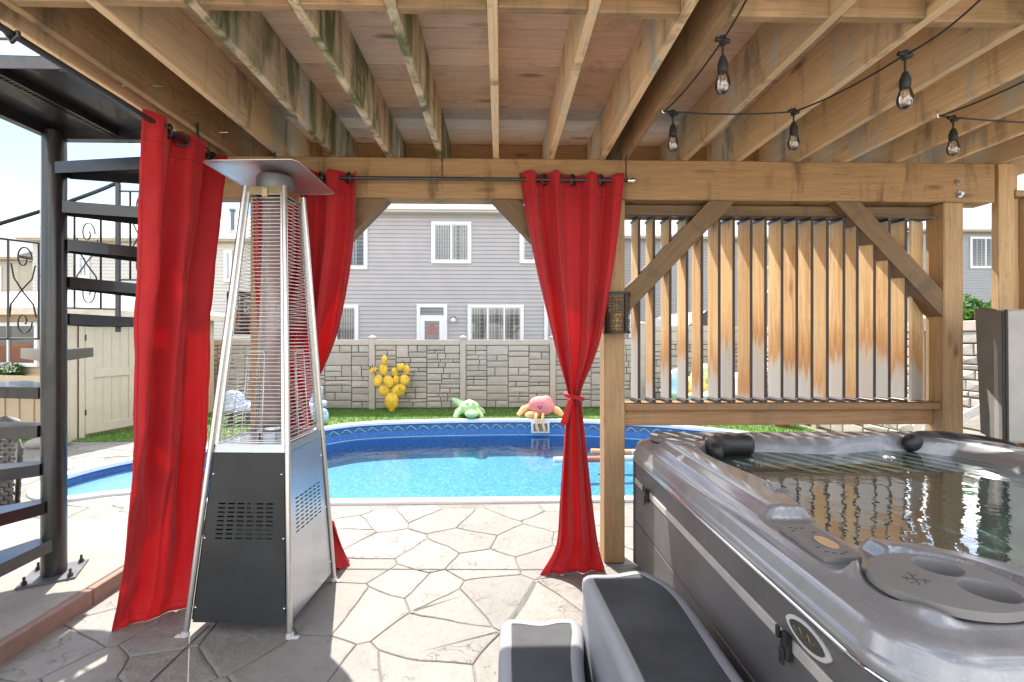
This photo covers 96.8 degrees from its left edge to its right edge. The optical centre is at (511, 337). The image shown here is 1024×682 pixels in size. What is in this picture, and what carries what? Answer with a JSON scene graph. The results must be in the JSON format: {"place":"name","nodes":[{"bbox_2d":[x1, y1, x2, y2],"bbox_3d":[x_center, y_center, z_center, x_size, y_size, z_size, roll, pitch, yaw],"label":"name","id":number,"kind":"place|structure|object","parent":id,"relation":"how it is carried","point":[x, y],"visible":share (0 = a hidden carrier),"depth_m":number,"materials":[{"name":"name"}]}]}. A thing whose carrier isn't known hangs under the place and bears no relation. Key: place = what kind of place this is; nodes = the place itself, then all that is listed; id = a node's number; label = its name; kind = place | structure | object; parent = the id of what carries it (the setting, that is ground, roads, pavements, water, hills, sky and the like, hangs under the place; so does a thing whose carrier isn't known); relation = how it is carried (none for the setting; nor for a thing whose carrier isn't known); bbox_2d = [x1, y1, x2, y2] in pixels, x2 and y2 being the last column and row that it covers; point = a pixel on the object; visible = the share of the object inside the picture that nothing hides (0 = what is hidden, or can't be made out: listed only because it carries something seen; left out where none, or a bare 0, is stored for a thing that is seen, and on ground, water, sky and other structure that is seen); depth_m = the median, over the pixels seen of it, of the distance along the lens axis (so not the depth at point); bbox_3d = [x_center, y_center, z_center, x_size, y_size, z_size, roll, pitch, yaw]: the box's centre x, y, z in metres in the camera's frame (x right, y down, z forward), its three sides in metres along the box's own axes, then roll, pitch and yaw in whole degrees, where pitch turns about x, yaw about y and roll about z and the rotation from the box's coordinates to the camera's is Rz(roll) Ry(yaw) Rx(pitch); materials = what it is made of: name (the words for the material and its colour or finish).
{"place":"outdoors","nodes":[
{"label":"outdoors","id":0,"kind":"place"},
{"bbox_2d":[0,37,141,589],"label":"spiral staircase","id":1,"kind":"structure","parent":0,"point":[56,108],"depth_m":2.73,"materials":[{"name":"black metal"}]},
{"bbox_2d":[0,408,820,441],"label":"lawn","id":2,"kind":"structure","parent":0,"point":[434,410],"depth_m":8.65,"materials":[{"name":"green plant"}]},
{"bbox_2d":[24,437,71,448],"bbox_3d":[-6.576,1.500,6.455,0.499,0.200,0.354,0,0,-1],"label":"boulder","id":3,"kind":"object","parent":2,"relation":"on","point":[33,443],"visible":0.32,"depth_m":6.30,"materials":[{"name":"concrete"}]},
{"bbox_2d":[0,290,224,439],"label":"pool shed","id":4,"kind":"structure","parent":2,"relation":"on","point":[100,389],"depth_m":7.10,"materials":[{"name":"beige paint"}]},
{"bbox_2d":[0,374,39,381],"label":"flower box","id":5,"kind":"object","parent":4,"relation":"attached to","point":[33,377],"depth_m":6.68,"materials":[{"name":"beige paint"}]},
{"bbox_2d":[0,362,25,375],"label":"potted flower","id":6,"kind":"object","parent":5,"relation":"in","point":[7,369],"visible":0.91,"depth_m":6.82,"materials":[{"name":"white plant"}]},
{"bbox_2d":[0,322,39,366],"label":"window","id":7,"kind":"structure","parent":4,"relation":"in","point":[10,350],"depth_m":6.99,"materials":[{"name":"white glass"}]},
{"bbox_2d":[85,327,134,433],"bbox_3d":[-6.485,0.610,7.360,0.057,1.760,0.788,0,0,11],"label":"door","id":8,"kind":"structure","parent":4,"relation":"in","point":[109,374],"depth_m":7.32,"materials":[{"name":"beige paint"}]},
{"bbox_2d":[223,371,326,423],"bbox_3d":[-4.357,1.099,8.400,1.709,0.902,0.738,0,0,-1],"label":"plush toy","id":9,"kind":"object","parent":2,"relation":"on","point":[324,402],"visible":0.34,"depth_m":8.05,"materials":[{"name":"white fabric"}]},
{"bbox_2d":[311,409,328,422],"bbox_3d":[-3.416,1.405,8.110,0.280,0.280,0.250,0,0,-1],"label":"plush toy","id":10,"kind":"object","parent":2,"relation":"on","point":[325,414],"visible":0.44,"depth_m":8.05,"materials":[{"name":"fabric"}]},
{"bbox_2d":[369,356,409,410],"bbox_3d":[-2.548,0.967,9.457,0.845,1.166,0.139,0,0,-1],"label":"garden sculpture","id":11,"kind":"object","parent":2,"relation":"on","point":[391,398],"visible":1,"depth_m":9.42,"materials":[{"name":"yellow paint"}]},
{"bbox_2d":[452,398,485,418],"bbox_3d":[-0.854,1.377,8.777,0.674,0.326,0.782,0,0,-1],"label":"plush toy","id":12,"kind":"object","parent":2,"relation":"on","point":[469,408],"visible":1,"depth_m":8.62,"materials":[{"name":"green fabric"}]},
{"bbox_2d":[517,396,563,432],"bbox_3d":[0.548,1.440,8.694,0.735,0.634,0.608,0,0,-41],"label":"plush toy","id":13,"kind":"object","parent":2,"relation":"on","point":[538,406],"visible":1,"depth_m":8.60,"materials":[{"name":"pink fabric"}]},
{"bbox_2d":[659,389,737,400],"bbox_3d":[3.788,1.316,9.101,1.620,0.472,1.620,0,0,-1],"label":"float tray","id":14,"kind":"object","parent":2,"relation":"on","point":[674,397],"visible":0.16,"depth_m":8.51,"materials":[{"name":"white plastic"}]},
{"bbox_2d":[672,368,676,393],"bbox_3d":[3.267,0.924,8.987,0.483,0.623,0.405,0,0,-1],"label":"pool float","id":15,"kind":"object","parent":14,"relation":"on","point":[674,381],"visible":0.24,"depth_m":8.85,"materials":[{"name":"blue plastic"}]},
{"bbox_2d":[688,376,707,392],"bbox_3d":[3.603,0.981,8.968,0.475,0.523,0.441,0,0,-1],"label":"pool float","id":16,"kind":"object","parent":14,"relation":"on","point":[705,387],"visible":0.15,"depth_m":8.81,"materials":[{"name":"yellow plastic"}]},
{"bbox_2d":[691,363,707,382],"bbox_3d":[3.830,0.841,9.198,0.439,0.631,0.401,0,0,27],"label":"pool float","id":17,"kind":"object","parent":14,"relation":"on","point":[705,371],"visible":0.19,"depth_m":9.03,"materials":[{"name":"yellow plastic"}]},
{"bbox_2d":[735,372,737,395],"bbox_3d":[4.442,0.943,9.024,0.440,0.502,0.373,0,0,-1],"label":"pool float","id":18,"kind":"object","parent":14,"relation":"on","point":[736,383],"visible":0.07,"depth_m":8.87,"materials":[{"name":"white plastic"}]},
{"bbox_2d":[0,425,827,681],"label":"patio","id":19,"kind":"structure","parent":0,"point":[431,593],"depth_m":2.55,"materials":[{"name":"beige stone"}]},
{"bbox_2d":[0,415,23,505],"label":"wicker chair","id":20,"kind":"object","parent":19,"relation":"on","point":[7,491],"visible":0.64,"depth_m":3.78,"materials":[{"name":"grey wicker"}]},
{"bbox_2d":[0,519,204,667],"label":"concrete pad","id":21,"kind":"object","parent":19,"relation":"on","point":[31,616],"visible":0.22,"depth_m":2.68,"materials":[{"name":"beige concrete"}]},
{"bbox_2d":[174,159,341,639],"bbox_3d":[-1.413,0.291,2.644,0.643,2.518,0.615,0,0,2],"label":"patio heater","id":22,"kind":"object","parent":19,"relation":"on","point":[266,546],"visible":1,"depth_m":2.48,"materials":[{"name":"metal"}]},
{"bbox_2d":[27,418,746,504],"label":"swimming pool","id":23,"kind":"structure","parent":19,"relation":"in","point":[455,461],"depth_m":7.56,"materials":[{"name":"blue liquid"}]},
{"label":"pool water","id":24,"kind":"structure","parent":23,"relation":"in","visible":0},
{"bbox_2d":[553,455,632,462],"bbox_3d":[1.334,1.820,6.802,1.440,0.090,0.088,0,0,-5],"label":"pool noodle","id":25,"kind":"object","parent":24,"relation":"on","point":[590,459],"visible":0.19,"depth_m":6.75,"materials":[{"name":"white plastic"}]},
{"bbox_2d":[591,449,634,454],"bbox_3d":[1.892,1.820,7.215,1.270,0.090,0.088,0,0,3],"label":"pool noodle","id":26,"kind":"object","parent":24,"relation":"on","point":[627,451],"visible":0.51,"depth_m":7.20,"materials":[{"name":"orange plastic"}]},
{"bbox_2d":[0,0,1023,562],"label":"raised deck","id":27,"kind":"structure","parent":19,"relation":"on","point":[476,88],"depth_m":2.64,"materials":[{"name":"brown wood"}]},
{"bbox_2d":[0,22,217,159],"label":"curtain rod","id":28,"kind":"object","parent":27,"relation":"hanging from","point":[12,36],"visible":0.73,"depth_m":1.81,"materials":[{"name":"black metal"}]},
{"bbox_2d":[111,108,227,632],"bbox_3d":[-1.795,0.227,2.495,0.403,2.645,0.514,0,0,33],"label":"curtain","id":29,"kind":"object","parent":28,"relation":"hanging from","point":[180,194],"visible":0.98,"depth_m":2.44,"materials":[{"name":"red fabric"}]},
{"bbox_2d":[227,291,249,333],"bbox_3d":[-1.846,-0.163,3.113,0.178,0.286,0.178,0,0,-1],"label":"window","id":30,"kind":"structure","parent":27,"relation":"attached to","point":[239,318],"depth_m":3.05,"materials":[{"name":"brown metal"}]},
{"bbox_2d":[273,151,635,183],"bbox_3d":[-0.433,-1.124,3.015,2.529,0.193,0.043,0,0,-1],"label":"curtain rod","id":31,"kind":"object","parent":27,"relation":"hanging from","point":[632,180],"visible":0.8,"depth_m":3.01,"materials":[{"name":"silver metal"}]},
{"bbox_2d":[253,168,355,569],"bbox_3d":[-1.360,0.234,3.045,0.655,2.659,0.236,0,0,-7],"label":"curtain","id":32,"kind":"object","parent":31,"relation":"hanging from","point":[331,222],"visible":0.35,"depth_m":3.00,"materials":[{"name":"red fabric"}]},
{"bbox_2d":[519,169,624,575],"bbox_3d":[0.399,0.222,3.026,0.700,2.655,0.154,0,0,-1],"label":"curtain","id":33,"kind":"object","parent":31,"relation":"hanging from","point":[573,228],"visible":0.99,"depth_m":3.04,"materials":[{"name":"red fabric"}]},
{"bbox_2d":[603,291,630,333],"bbox_3d":[0.705,-0.163,3.067,0.184,0.276,0.184,0,0,-1],"label":"wall lantern","id":34,"kind":"object","parent":27,"relation":"attached to","point":[616,324],"depth_m":2.99,"materials":[{"name":"brown metal"}]},
{"bbox_2d":[625,205,940,425],"bbox_3d":[1.897,-0.155,3.243,2.240,1.555,0.156,0,0,-1],"label":"louvre screen","id":35,"kind":"object","parent":27,"relation":"attached to","point":[837,324],"visible":0.93,"depth_m":3.22,"materials":[{"name":"brown wood"}]},
{"bbox_2d":[664,0,980,152],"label":"string light","id":36,"kind":"object","parent":27,"relation":"hanging from","point":[904,79],"visible":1,"depth_m":1.84,"materials":[{"name":"black rubber"},{"name":"clear glass"}]},
{"bbox_2d":[939,81,1023,156],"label":"string light","id":37,"kind":"object","parent":27,"relation":"hanging from","point":[953,135],"visible":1,"depth_m":2.47,"materials":[{"name":"black rubber"},{"name":"clear glass"}]},
{"bbox_2d":[498,571,743,681],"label":"spa steps","id":38,"kind":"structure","parent":19,"relation":"on","point":[639,626],"depth_m":1.85,"materials":[{"name":"grey plastic"}]},
{"bbox_2d":[633,431,1023,681],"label":"hot tub","id":39,"kind":"object","parent":19,"relation":"on","point":[769,571],"visible":0.98,"depth_m":1.75,"materials":[{"name":"grey plastic"}]},
{"bbox_2d":[722,451,1023,507],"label":"hot tub water","id":40,"kind":"structure","parent":39,"relation":"in","point":[942,466],"depth_m":2.54,"materials":[{"name":"clear liquid"}]},
{"bbox_2d":[975,307,1023,442],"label":"tub cover","id":41,"kind":"object","parent":39,"relation":"on","point":[1000,346],"visible":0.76,"depth_m":2.80,"materials":[{"name":"grey plastic"}]},
{"bbox_2d":[912,404,979,430],"bbox_3d":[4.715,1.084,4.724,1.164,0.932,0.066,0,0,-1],"label":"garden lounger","id":42,"kind":"object","parent":19,"relation":"on","point":[971,413],"visible":0.23,"depth_m":4.71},
{"bbox_2d":[991,164,1023,447],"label":"timber screen","id":43,"kind":"object","parent":19,"relation":"on","point":[1007,248],"visible":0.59,"depth_m":3.19,"materials":[{"name":"brown wood"}]},
{"bbox_2d":[0,31,1023,225],"label":"sky","id":44,"kind":"structure","parent":0,"point":[19,147],"materials":[{"name":"white"}]},
{"label":"ground","id":45,"kind":"structure","parent":0,"visible":0},
{"bbox_2d":[0,226,39,291],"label":"house","id":46,"kind":"structure","parent":45,"relation":"on","point":[23,275],"depth_m":24.16,"materials":[{"name":"beige"}]},
{"bbox_2d":[0,266,1,291],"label":"window","id":47,"kind":"structure","parent":46,"relation":"in","point":[0,266],"depth_m":23.75,"materials":[{"name":"white glass"}]},
{"bbox_2d":[14,208,249,339],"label":"house","id":48,"kind":"structure","parent":45,"relation":"on","point":[226,244],"depth_m":20.12,"materials":[{"name":"beige"}]},
{"bbox_2d":[76,254,89,278],"bbox_3d":[-18.823,-3.098,19.969,0.550,1.082,0.065,0,0,-1],"label":"window","id":49,"kind":"structure","parent":48,"relation":"in","point":[80,262],"depth_m":19.94,"materials":[{"name":"white glass"}]},
{"bbox_2d":[223,250,232,281],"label":"window","id":50,"kind":"structure","parent":48,"relation":"in","point":[227,254],"depth_m":20.10,"materials":[{"name":"white glass"}]},
{"bbox_2d":[336,204,551,339],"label":"house","id":51,"kind":"structure","parent":45,"relation":"on","point":[438,271],"depth_m":16.91,"materials":[{"name":"grey"}]},
{"bbox_2d":[336,305,358,339],"bbox_3d":[-6.482,-0.258,16.786,1.623,1.896,0.065,0,0,-1],"label":"window","id":52,"kind":"structure","parent":51,"relation":"in","point":[355,311],"depth_m":16.81,"materials":[{"name":"white glass"}]},
{"bbox_2d":[350,228,367,269],"bbox_3d":[-6.101,-3.388,16.796,1.527,1.766,0.065,0,0,-1],"label":"window","id":53,"kind":"structure","parent":51,"relation":"in","point":[354,267],"depth_m":16.82,"materials":[{"name":"white glass"}]},
{"bbox_2d":[417,304,446,339],"bbox_3d":[-2.965,0.009,16.869,1.127,2.482,0.080,0,0,-1],"label":"door","id":54,"kind":"structure","parent":51,"relation":"in","point":[432,331],"depth_m":16.86,"materials":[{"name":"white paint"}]},
{"bbox_2d":[431,221,470,263],"bbox_3d":[-2.253,-3.518,16.895,1.486,1.558,0.065,0,0,-1],"label":"window","id":55,"kind":"structure","parent":51,"relation":"in","point":[434,224],"depth_m":16.90,"materials":[{"name":"white glass"}]},
{"bbox_2d":[468,304,523,339],"bbox_3d":[-0.604,-0.260,16.938,2.090,1.913,0.065,0,0,-1],"label":"window","id":56,"kind":"structure","parent":51,"relation":"in","point":[520,311],"depth_m":16.95,"materials":[{"name":"white glass"}]},
{"bbox_2d":[519,233,534,263],"bbox_3d":[1.041,-3.525,16.980,1.520,1.546,0.065,0,0,-1],"label":"window","id":57,"kind":"structure","parent":51,"relation":"in","point":[522,243],"depth_m":16.98,"materials":[{"name":"white glass"}]},
{"bbox_2d":[544,305,551,339],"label":"window","id":58,"kind":"structure","parent":51,"relation":"in","point":[546,323],"depth_m":16.95,"materials":[{"name":"white glass"}]},
{"bbox_2d":[214,322,767,409],"bbox_3d":[-1.059,0.618,9.836,15.691,1.925,0.156,0,0,-1],"label":"stone fence","id":59,"kind":"object","parent":45,"relation":"on","point":[501,374],"visible":0.37,"depth_m":9.80,"materials":[{"name":"beige stone"}]},
{"bbox_2d":[629,311,736,327],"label":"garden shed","id":60,"kind":"structure","parent":45,"relation":"on","point":[674,319],"depth_m":13.80,"materials":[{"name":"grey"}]},
{"bbox_2d":[625,220,829,339],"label":"house","id":61,"kind":"structure","parent":45,"relation":"on","point":[643,264],"depth_m":22.20,"materials":[{"name":"grey"}]},
{"bbox_2d":[628,314,630,337],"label":"window","id":62,"kind":"structure","parent":61,"relation":"in","point":[629,335],"depth_m":22.07,"materials":[{"name":"white glass"}]},
{"bbox_2d":[766,315,984,435],"bbox_3d":[5.271,0.647,5.838,0.156,1.865,7.956,0,0,-1],"label":"stone fence","id":63,"kind":"object","parent":45,"relation":"on","point":[970,388],"visible":0.05,"depth_m":5.28,"materials":[{"name":"beige stone"}]},
{"bbox_2d":[907,204,990,322],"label":"house","id":64,"kind":"structure","parent":45,"relation":"on","point":[977,252],"depth_m":26.08,"materials":[{"name":"grey"}]},
{"bbox_2d":[970,237,990,267],"bbox_3d":[27.136,-4.852,26.056,1.856,1.815,0.065,0,0,-1],"label":"window","id":65,"kind":"structure","parent":64,"relation":"in","point":[985,239],"depth_m":26.06,"materials":[{"name":"white glass"}]},
{"bbox_2d":[963,292,990,320],"bbox_3d":[5.907,0.479,5.835,1.152,2.148,1.316,0,0,-1],"label":"shrub","id":66,"kind":"object","parent":45,"relation":"on","point":[969,313],"visible":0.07,"depth_m":5.79,"materials":[{"name":"green plant"}]}
]}

